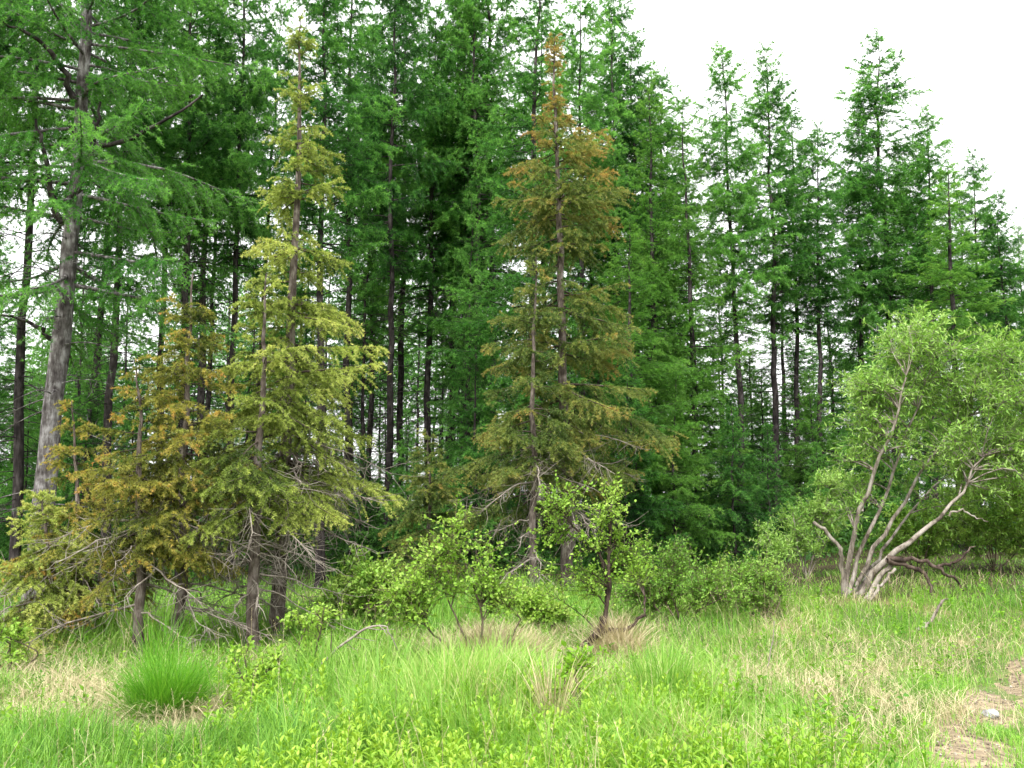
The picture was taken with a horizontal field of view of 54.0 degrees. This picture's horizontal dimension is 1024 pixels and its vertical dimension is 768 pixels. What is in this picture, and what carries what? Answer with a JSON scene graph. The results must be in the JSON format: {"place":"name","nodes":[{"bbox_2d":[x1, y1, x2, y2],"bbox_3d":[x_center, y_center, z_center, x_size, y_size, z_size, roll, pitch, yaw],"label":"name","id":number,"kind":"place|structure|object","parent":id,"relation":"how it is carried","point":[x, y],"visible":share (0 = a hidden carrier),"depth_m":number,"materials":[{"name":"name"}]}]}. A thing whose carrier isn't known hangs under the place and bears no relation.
{"place":"outdoors","nodes":[
{"label":"outdoors","id":0,"kind":"place"},
{"bbox_2d":[0,505,1023,767],"bbox_3d":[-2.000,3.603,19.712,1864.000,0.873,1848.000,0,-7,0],"label":"ground","id":1,"kind":"structure","parent":0,"point":[796,567],"depth_m":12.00,"materials":[{"name":"green plant"}]},
{"bbox_2d":[0,617,39,674],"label":"bush","id":2,"kind":"object","parent":1,"relation":"on","point":[15,641],"visible":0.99,"depth_m":9.05,"materials":[{"name":"green plant"}]},
{"bbox_2d":[0,313,42,552],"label":"larch","id":3,"kind":"object","parent":1,"relation":"on","point":[9,358],"visible":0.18,"depth_m":29.14,"materials":[{"name":"green plant"}]},
{"bbox_2d":[0,397,65,563],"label":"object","id":4,"kind":"object","parent":1,"relation":"on","point":[5,501],"visible":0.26,"depth_m":20.83,"materials":[{"name":"green plant"}]},
{"bbox_2d":[0,0,76,266],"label":"larch","id":5,"kind":"object","parent":1,"relation":"on","point":[7,47],"visible":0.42,"depth_m":17.07,"materials":[{"name":"green plant"}]},
{"bbox_2d":[0,8,77,531],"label":"larch","id":6,"kind":"object","parent":1,"relation":"on","point":[19,153],"visible":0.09,"depth_m":20.03,"materials":[{"name":"green plant"}]},
{"bbox_2d":[0,0,115,573],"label":"larch","id":7,"kind":"object","parent":1,"relation":"on","point":[18,448],"visible":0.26,"depth_m":18.60,"materials":[{"name":"green plant"}]},
{"bbox_2d":[0,489,127,662],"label":"spruce","id":8,"kind":"object","parent":1,"relation":"on","point":[39,605],"visible":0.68,"depth_m":10.44,"materials":[{"name":"green plant"}]},
{"bbox_2d":[0,361,133,584],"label":"larch","id":9,"kind":"object","parent":1,"relation":"on","point":[68,490],"visible":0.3,"depth_m":18.95,"materials":[{"name":"green plant"}]},
{"bbox_2d":[44,190,124,501],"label":"larch","id":10,"kind":"object","parent":1,"relation":"on","point":[70,386],"visible":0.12,"depth_m":28.28,"materials":[{"name":"green plant"}]},
{"bbox_2d":[0,399,186,642],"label":"spruce","id":11,"kind":"object","parent":1,"relation":"on","point":[77,503],"visible":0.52,"depth_m":10.98,"materials":[{"name":"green plant"}]},
{"bbox_2d":[31,0,193,552],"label":"larch","id":12,"kind":"object","parent":1,"relation":"on","point":[76,57],"visible":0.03,"depth_m":19.77,"materials":[{"name":"green plant"}]},
{"bbox_2d":[40,0,196,585],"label":"larch","id":13,"kind":"object","parent":1,"relation":"on","point":[113,359],"visible":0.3,"depth_m":16.68,"materials":[{"name":"green plant"}]},
{"bbox_2d":[88,239,157,529],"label":"larch","id":14,"kind":"object","parent":1,"relation":"on","point":[123,380],"visible":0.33,"depth_m":27.83,"materials":[{"name":"green plant"}]},
{"bbox_2d":[99,378,169,565],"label":"larch","id":15,"kind":"object","parent":1,"relation":"on","point":[128,422],"visible":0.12,"depth_m":24.36,"materials":[{"name":"green plant"}]},
{"bbox_2d":[0,0,284,600],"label":"larch","id":16,"kind":"object","parent":1,"relation":"on","point":[84,139],"visible":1,"depth_m":13.90,"materials":[{"name":"green plant"}]},
{"bbox_2d":[32,634,257,730],"bbox_3d":[-2.532,2.122,7.130,1.843,0.668,1.584,0,-7,0],"label":"grass tussock","id":17,"kind":"object","parent":1,"relation":"on","point":[155,689],"depth_m":7.01,"materials":[{"name":"green plant"}]},
{"bbox_2d":[12,364,280,663],"bbox_3d":[-3.668,1.365,9.944,2.214,3.168,2.456,5,-9,-38],"label":"spruce","id":18,"kind":"object","parent":1,"relation":"on","point":[105,545],"visible":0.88,"depth_m":9.82,"materials":[{"name":"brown plant"}]},
{"bbox_2d":[110,600,209,672],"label":"tall grass clump","id":19,"kind":"object","parent":1,"relation":"on","point":[157,649],"visible":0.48,"depth_m":8.58,"materials":[{"name":"plant"}]},
{"bbox_2d":[112,0,219,566],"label":"larch","id":20,"kind":"object","parent":1,"relation":"on","point":[160,351],"visible":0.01,"depth_m":22.21,"materials":[{"name":"green plant"}]},
{"bbox_2d":[81,273,303,656],"bbox_3d":[-3.222,0.884,10.097,2.188,4.156,2.023,0,-7,0],"label":"spruce","id":21,"kind":"object","parent":1,"relation":"on","point":[179,460],"visible":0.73,"depth_m":10.11,"materials":[{"name":"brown plant"}]},
{"bbox_2d":[118,0,274,580],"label":"larch","id":22,"kind":"object","parent":1,"relation":"on","point":[209,132],"visible":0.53,"depth_m":18.29,"materials":[{"name":"green plant"}]},
{"bbox_2d":[126,0,278,575],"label":"larch","id":23,"kind":"object","parent":1,"relation":"on","point":[204,284],"visible":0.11,"depth_m":21.23,"materials":[{"name":"green plant"}]},
{"bbox_2d":[166,18,277,549],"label":"larch","id":24,"kind":"object","parent":1,"relation":"on","point":[213,322],"visible":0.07,"depth_m":24.94,"materials":[{"name":"green plant"}]},
{"bbox_2d":[170,0,303,582],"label":"larch","id":25,"kind":"object","parent":1,"relation":"on","point":[258,94],"visible":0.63,"depth_m":19.21,"materials":[{"name":"green plant"}]},
{"bbox_2d":[123,266,373,652],"bbox_3d":[-2.574,0.868,10.444,2.753,4.236,2.135,-5,-8,35],"label":"spruce","id":26,"kind":"object","parent":1,"relation":"on","point":[262,480],"visible":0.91,"depth_m":10.21,"materials":[{"name":"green plant"}]},
{"bbox_2d":[222,635,293,685],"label":"bush","id":27,"kind":"object","parent":1,"relation":"on","point":[267,666],"visible":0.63,"depth_m":7.56,"materials":[{"name":"green plant"}]},
{"bbox_2d":[213,0,328,556],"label":"larch","id":28,"kind":"object","parent":1,"relation":"on","point":[285,14],"visible":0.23,"depth_m":24.73,"materials":[{"name":"green plant"}]},
{"bbox_2d":[153,10,424,639],"bbox_3d":[-2.371,-0.626,11.408,2.459,7.324,2.635,-2,-7,13],"label":"spruce","id":29,"kind":"object","parent":1,"relation":"on","point":[332,319],"visible":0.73,"depth_m":11.15,"materials":[{"name":"green plant"}]},
{"bbox_2d":[276,600,346,675],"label":"bush","id":30,"kind":"object","parent":1,"relation":"on","point":[317,610],"visible":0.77,"depth_m":8.39,"materials":[{"name":"green plant"}]},
{"bbox_2d":[227,0,406,591],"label":"larch","id":31,"kind":"object","parent":1,"relation":"on","point":[316,10],"visible":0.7,"depth_m":17.07,"materials":[{"name":"green plant"}]},
{"bbox_2d":[283,0,407,567],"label":"larch","id":32,"kind":"object","parent":1,"relation":"on","point":[363,3],"visible":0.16,"depth_m":22.64,"materials":[{"name":"green plant"}]},
{"bbox_2d":[307,544,408,629],"bbox_3d":[-1.583,2.210,10.732,1.034,1.010,1.026,-3,-7,25],"label":"bush","id":33,"kind":"object","parent":1,"relation":"on","point":[364,578],"visible":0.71,"depth_m":10.63,"materials":[{"name":"green plant"}]},
{"bbox_2d":[325,441,395,572],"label":"larch","id":34,"kind":"object","parent":1,"relation":"on","point":[358,517],"visible":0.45,"depth_m":20.28,"materials":[{"name":"green plant"}]},
{"bbox_2d":[323,130,409,550],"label":"larch","id":35,"kind":"object","parent":1,"relation":"on","point":[371,309],"visible":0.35,"depth_m":22.74,"materials":[{"name":"green plant"}]},
{"bbox_2d":[317,41,423,556],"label":"larch","id":36,"kind":"object","parent":1,"relation":"on","point":[371,397],"visible":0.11,"depth_m":25.20,"materials":[{"name":"green plant"}]},
{"bbox_2d":[336,0,463,559],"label":"larch","id":37,"kind":"object","parent":1,"relation":"on","point":[419,97],"visible":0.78,"depth_m":20.98,"materials":[{"name":"green plant"}]},
{"bbox_2d":[352,0,462,551],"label":"larch","id":38,"kind":"object","parent":1,"relation":"on","point":[400,380],"visible":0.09,"depth_m":24.83,"materials":[{"name":"green plant"}]},
{"bbox_2d":[357,413,468,577],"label":"larch","id":39,"kind":"object","parent":1,"relation":"on","point":[398,489],"visible":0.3,"depth_m":18.33,"materials":[{"name":"green plant"}]},
{"bbox_2d":[393,256,445,499],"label":"larch","id":40,"kind":"object","parent":1,"relation":"on","point":[408,411],"visible":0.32,"depth_m":35.47,"materials":[{"name":"green plant"}]},
{"bbox_2d":[362,0,504,539],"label":"larch","id":41,"kind":"object","parent":1,"relation":"on","point":[427,267],"visible":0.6,"depth_m":22.16,"materials":[{"name":"green plant"}]},
{"bbox_2d":[378,427,488,586],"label":"spruce","id":42,"kind":"object","parent":1,"relation":"on","point":[410,515],"visible":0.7,"depth_m":16.21,"materials":[{"name":"green plant"}]},
{"bbox_2d":[354,491,534,660],"bbox_3d":[-0.563,1.771,8.749,1.534,1.690,0.916,0,-7,0],"label":"bush","id":43,"kind":"object","parent":1,"relation":"on","point":[492,593],"visible":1,"depth_m":8.72,"materials":[{"name":"green plant"}]},
{"bbox_2d":[393,0,511,533],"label":"larch","id":44,"kind":"object","parent":1,"relation":"on","point":[469,233],"visible":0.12,"depth_m":23.19,"materials":[{"name":"green plant"}]},
{"bbox_2d":[414,144,510,554],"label":"larch","id":45,"kind":"object","parent":1,"relation":"on","point":[445,305],"visible":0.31,"depth_m":22.28,"materials":[{"name":"green plant"}]},
{"bbox_2d":[426,194,516,566],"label":"larch","id":46,"kind":"object","parent":1,"relation":"on","point":[457,287],"visible":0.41,"depth_m":20.64,"materials":[{"name":"green plant"}]},
{"bbox_2d":[411,0,537,567],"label":"larch","id":47,"kind":"object","parent":1,"relation":"on","point":[473,89],"visible":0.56,"depth_m":22.06,"materials":[{"name":"green plant"}]},
{"bbox_2d":[410,334,556,577],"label":"larch","id":48,"kind":"object","parent":1,"relation":"on","point":[471,414],"visible":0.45,"depth_m":18.86,"materials":[{"name":"green plant"}]},
{"bbox_2d":[414,0,565,567],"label":"larch","id":49,"kind":"object","parent":1,"relation":"on","point":[499,31],"visible":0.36,"depth_m":22.69,"materials":[{"name":"green plant"}]},
{"bbox_2d":[412,614,576,664],"bbox_3d":[-0.186,2.386,9.246,1.839,0.527,1.793,0,-7,0],"label":"dry grass hummock","id":50,"kind":"object","parent":1,"relation":"on","point":[502,635],"visible":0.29,"depth_m":9.26,"materials":[{"name":"beige plant"}]},
{"bbox_2d":[0,561,1019,767],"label":"seed stems","id":51,"kind":"object","parent":1,"relation":"on","point":[577,679],"visible":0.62,"depth_m":7.27,"materials":[{"name":"beige plant"}]},
{"bbox_2d":[0,493,1022,579],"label":"undergrowth","id":52,"kind":"object","parent":1,"relation":"on","point":[845,537],"visible":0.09,"depth_m":19.93,"materials":[{"name":"green plant"}]},
{"bbox_2d":[0,570,1023,767],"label":"herbs","id":53,"kind":"object","parent":1,"relation":"on","point":[379,744],"visible":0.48,"depth_m":6.16,"materials":[{"name":"green plant"}]},
{"bbox_2d":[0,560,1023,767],"bbox_3d":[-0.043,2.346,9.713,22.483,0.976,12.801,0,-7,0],"label":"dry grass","id":54,"kind":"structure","parent":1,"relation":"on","point":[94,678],"depth_m":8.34,"materials":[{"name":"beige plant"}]},
{"bbox_2d":[431,254,602,589],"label":"spruce","id":55,"kind":"object","parent":1,"relation":"on","point":[548,442],"visible":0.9,"depth_m":13.93,"materials":[{"name":"green plant"}]},
{"bbox_2d":[409,0,635,576],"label":"larch","id":56,"kind":"object","parent":1,"relation":"on","point":[523,90],"visible":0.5,"depth_m":19.34,"materials":[{"name":"green plant"}]},
{"bbox_2d":[495,1,586,555],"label":"larch","id":57,"kind":"object","parent":1,"relation":"on","point":[528,65],"visible":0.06,"depth_m":27.96,"materials":[{"name":"green plant"}]},
{"bbox_2d":[505,581,579,632],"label":"bush","id":58,"kind":"object","parent":1,"relation":"on","point":[533,610],"visible":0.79,"depth_m":11.14,"materials":[{"name":"green plant"}]},
{"bbox_2d":[488,640,613,720],"bbox_3d":[0.283,2.027,6.563,1.047,0.704,0.830,0,-7,0],"label":"dry grass clump","id":59,"kind":"object","parent":1,"relation":"on","point":[538,686],"visible":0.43,"depth_m":6.64,"materials":[{"name":"beige plant"}]},
{"bbox_2d":[468,32,689,589],"bbox_3d":[1.017,-1.030,14.966,3.406,8.759,3.530,0,-7,0],"label":"spruce","id":60,"kind":"object","parent":1,"relation":"on","point":[547,219],"visible":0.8,"depth_m":14.92,"materials":[{"name":"green plant"}]},
{"bbox_2d":[552,640,608,723],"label":"bush","id":61,"kind":"object","parent":1,"relation":"on","point":[570,656],"visible":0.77,"depth_m":6.84,"materials":[{"name":"green plant"}]},
{"bbox_2d":[521,0,646,563],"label":"larch","id":62,"kind":"object","parent":1,"relation":"on","point":[585,13],"visible":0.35,"depth_m":23.96,"materials":[{"name":"green plant"}]},
{"bbox_2d":[515,469,661,649],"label":"birch sapling","id":63,"kind":"object","parent":1,"relation":"on","point":[640,578],"visible":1,"depth_m":9.77,"materials":[{"name":"green plant"}]},
{"bbox_2d":[494,271,688,574],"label":"larch","id":64,"kind":"object","parent":1,"relation":"on","point":[597,379],"visible":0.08,"depth_m":21.34,"materials":[{"name":"green plant"}]},
{"bbox_2d":[552,603,672,666],"bbox_3d":[1.038,2.414,9.715,1.339,0.615,1.281,-6,-9,41],"label":"dry grass hummock","id":65,"kind":"object","parent":1,"relation":"on","point":[612,637],"visible":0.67,"depth_m":9.64,"materials":[{"name":"beige plant"}]},
{"bbox_2d":[544,5,683,537],"bbox_3d":[2.369,-2.728,24.727,3.501,14.359,3.878,7,-9,-44],"label":"larch","id":66,"kind":"object","parent":1,"relation":"on","point":[618,85],"visible":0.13,"depth_m":25.32,"materials":[{"name":"green plant"}]},
{"bbox_2d":[560,0,673,498],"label":"larch","id":67,"kind":"object","parent":1,"relation":"on","point":[620,22],"visible":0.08,"depth_m":27.96,"materials":[{"name":"green plant"}]},
{"bbox_2d":[546,357,691,578],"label":"larch","id":68,"kind":"object","parent":1,"relation":"on","point":[637,511],"visible":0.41,"depth_m":18.25,"materials":[{"name":"green plant"}]},
{"bbox_2d":[572,28,696,537],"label":"larch","id":69,"kind":"object","parent":1,"relation":"on","point":[640,69],"visible":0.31,"depth_m":26.18,"materials":[{"name":"green plant"}]},
{"bbox_2d":[570,210,711,553],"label":"larch","id":70,"kind":"object","parent":1,"relation":"on","point":[620,259],"visible":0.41,"depth_m":19.48,"materials":[{"name":"green plant"}]},
{"bbox_2d":[594,629,714,708],"bbox_3d":[1.215,2.228,7.803,1.011,0.602,1.020,3,-8,-27],"label":"tall grass clump","id":71,"kind":"object","parent":1,"relation":"on","point":[663,666],"visible":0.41,"depth_m":7.77,"materials":[{"name":"green plant"}]},
{"bbox_2d":[584,70,727,561],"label":"larch","id":72,"kind":"object","parent":1,"relation":"on","point":[662,285],"visible":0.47,"depth_m":22.32,"materials":[{"name":"green plant"}]},
{"bbox_2d":[619,65,726,520],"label":"larch","id":73,"kind":"object","parent":1,"relation":"on","point":[670,128],"visible":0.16,"depth_m":26.53,"materials":[{"name":"green plant"}]},
{"bbox_2d":[590,527,764,626],"bbox_3d":[1.909,2.284,11.793,1.982,1.225,1.218,0,-7,0],"label":"bush","id":74,"kind":"object","parent":1,"relation":"on","point":[703,586],"visible":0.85,"depth_m":11.70,"materials":[{"name":"green plant"}]},
{"bbox_2d":[624,370,747,574],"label":"larch","id":75,"kind":"object","parent":1,"relation":"on","point":[680,492],"visible":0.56,"depth_m":19.25,"materials":[{"name":"green plant"}]},
{"bbox_2d":[627,96,754,559],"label":"larch","id":76,"kind":"object","parent":1,"relation":"on","point":[689,316],"visible":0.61,"depth_m":21.72,"materials":[{"name":"green plant"}]},
{"bbox_2d":[638,335,766,566],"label":"larch","id":77,"kind":"object","parent":1,"relation":"on","point":[702,413],"visible":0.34,"depth_m":21.18,"materials":[{"name":"green plant"}]},
{"bbox_2d":[675,337,782,549],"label":"larch","id":78,"kind":"object","parent":1,"relation":"on","point":[747,426],"visible":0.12,"depth_m":24.36,"materials":[{"name":"green plant"}]},
{"bbox_2d":[658,40,803,550],"bbox_3d":[5.078,-2.082,23.276,2.801,12.247,3.132,5,-9,-37],"label":"larch","id":79,"kind":"object","parent":1,"relation":"on","point":[729,238],"visible":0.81,"depth_m":23.15,"materials":[{"name":"green plant"}]},
{"bbox_2d":[686,397,781,569],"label":"larch","id":80,"kind":"object","parent":1,"relation":"on","point":[734,514],"visible":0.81,"depth_m":20.28,"materials":[{"name":"green plant"}]},
{"bbox_2d":[710,537,794,616],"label":"bush","id":81,"kind":"object","parent":1,"relation":"on","point":[772,583],"visible":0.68,"depth_m":12.24,"materials":[{"name":"green plant"}]},
{"bbox_2d":[730,424,813,556],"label":"larch","id":82,"kind":"object","parent":1,"relation":"on","point":[768,505],"visible":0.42,"depth_m":20.86,"materials":[{"name":"green plant"}]},
{"bbox_2d":[718,361,828,542],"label":"larch","id":83,"kind":"object","parent":1,"relation":"on","point":[755,419],"visible":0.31,"depth_m":25.56,"materials":[{"name":"green plant"}]},
{"bbox_2d":[703,40,846,540],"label":"larch","id":84,"kind":"object","parent":1,"relation":"on","point":[769,103],"visible":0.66,"depth_m":24.36,"materials":[{"name":"green plant"}]},
{"bbox_2d":[734,256,834,476],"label":"larch","id":85,"kind":"object","parent":1,"relation":"on","point":[781,348],"visible":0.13,"depth_m":31.16,"materials":[{"name":"green plant"}]},
{"bbox_2d":[755,344,839,509],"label":"larch","id":86,"kind":"object","parent":1,"relation":"on","point":[791,396],"visible":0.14,"depth_m":27.59,"materials":[{"name":"green plant"}]},
{"bbox_2d":[745,463,851,578],"bbox_3d":[4.582,2.211,16.147,1.872,1.868,1.483,0,-7,0],"label":"bush","id":87,"kind":"object","parent":1,"relation":"on","point":[798,525],"visible":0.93,"depth_m":15.97,"materials":[{"name":"green plant"}]},
{"bbox_2d":[746,99,856,509],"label":"larch","id":88,"kind":"object","parent":1,"relation":"on","point":[795,321],"visible":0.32,"depth_m":25.25,"materials":[{"name":"green plant"}]},
{"bbox_2d":[762,371,856,545],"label":"larch","id":89,"kind":"object","parent":1,"relation":"on","point":[807,422],"visible":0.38,"depth_m":23.93,"materials":[{"name":"green plant"}]},
{"bbox_2d":[767,118,872,542],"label":"larch","id":90,"kind":"object","parent":1,"relation":"on","point":[833,295],"visible":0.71,"depth_m":24.71,"materials":[{"name":"green plant"}]},
{"bbox_2d":[792,441,849,555],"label":"larch","id":91,"kind":"object","parent":1,"relation":"on","point":[811,493],"visible":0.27,"depth_m":21.31,"materials":[{"name":"green plant"}]},
{"bbox_2d":[788,336,900,525],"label":"larch","id":92,"kind":"object","parent":1,"relation":"on","point":[835,398],"visible":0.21,"depth_m":26.07,"materials":[{"name":"green plant"}]},
{"bbox_2d":[812,357,910,543],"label":"larch","id":93,"kind":"object","parent":1,"relation":"on","point":[844,434],"visible":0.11,"depth_m":24.45,"materials":[{"name":"green plant"}]},
{"bbox_2d":[809,111,920,516],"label":"larch","id":94,"kind":"object","parent":1,"relation":"on","point":[859,311],"visible":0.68,"depth_m":26.25,"materials":[{"name":"green plant"}]},
{"bbox_2d":[809,317,943,551],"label":"larch","id":95,"kind":"object","parent":1,"relation":"on","point":[898,474],"visible":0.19,"depth_m":22.12,"materials":[{"name":"green plant"}]},
{"bbox_2d":[814,27,970,511],"bbox_3d":[10.130,-2.695,26.728,4.162,13.983,4.021,0,-7,-3],"label":"larch","id":96,"kind":"object","parent":1,"relation":"on","point":[863,96],"visible":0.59,"depth_m":26.69,"materials":[{"name":"green plant"}]},
{"bbox_2d":[813,300,1023,601],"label":"willow","id":97,"kind":"object","parent":1,"relation":"on","point":[1005,444],"visible":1,"depth_m":13.59,"materials":[{"name":"green plant"}]},
{"bbox_2d":[865,500,973,573],"bbox_3d":[6.214,2.357,15.445,1.543,1.173,0.979,0,-7,0],"label":"bush","id":98,"kind":"object","parent":1,"relation":"on","point":[934,535],"visible":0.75,"depth_m":15.37,"materials":[{"name":"green plant"}]},
{"bbox_2d":[870,104,996,515],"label":"larch","id":99,"kind":"object","parent":1,"relation":"on","point":[922,177],"visible":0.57,"depth_m":26.17,"materials":[{"name":"green plant"}]},
{"bbox_2d":[880,162,1023,552],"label":"larch","id":100,"kind":"object","parent":1,"relation":"on","point":[950,275],"visible":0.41,"depth_m":20.28,"materials":[{"name":"green plant"}]},
{"bbox_2d":[929,146,1021,512],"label":"larch","id":101,"kind":"object","parent":1,"relation":"on","point":[976,176],"visible":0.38,"depth_m":26.12,"materials":[{"name":"green plant"}]},
{"bbox_2d":[927,458,1023,569],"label":"bush","id":102,"kind":"object","parent":1,"relation":"on","point":[995,532],"visible":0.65,"depth_m":15.27,"materials":[{"name":"green plant"}]},
{"bbox_2d":[957,189,1023,531],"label":"larch","id":103,"kind":"object","parent":1,"relation":"on","point":[1006,250],"visible":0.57,"depth_m":25.41,"materials":[{"name":"green plant"}]},
{"bbox_2d":[0,0,1023,504],"label":"sky","id":104,"kind":"structure","parent":0,"point":[970,52],"materials":[{"name":"white"}]},
{"bbox_2d":[925,647,1023,767],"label":"path","id":105,"kind":"structure","parent":0,"point":[979,751],"depth_m":6.79,"materials":[{"name":"soil"}]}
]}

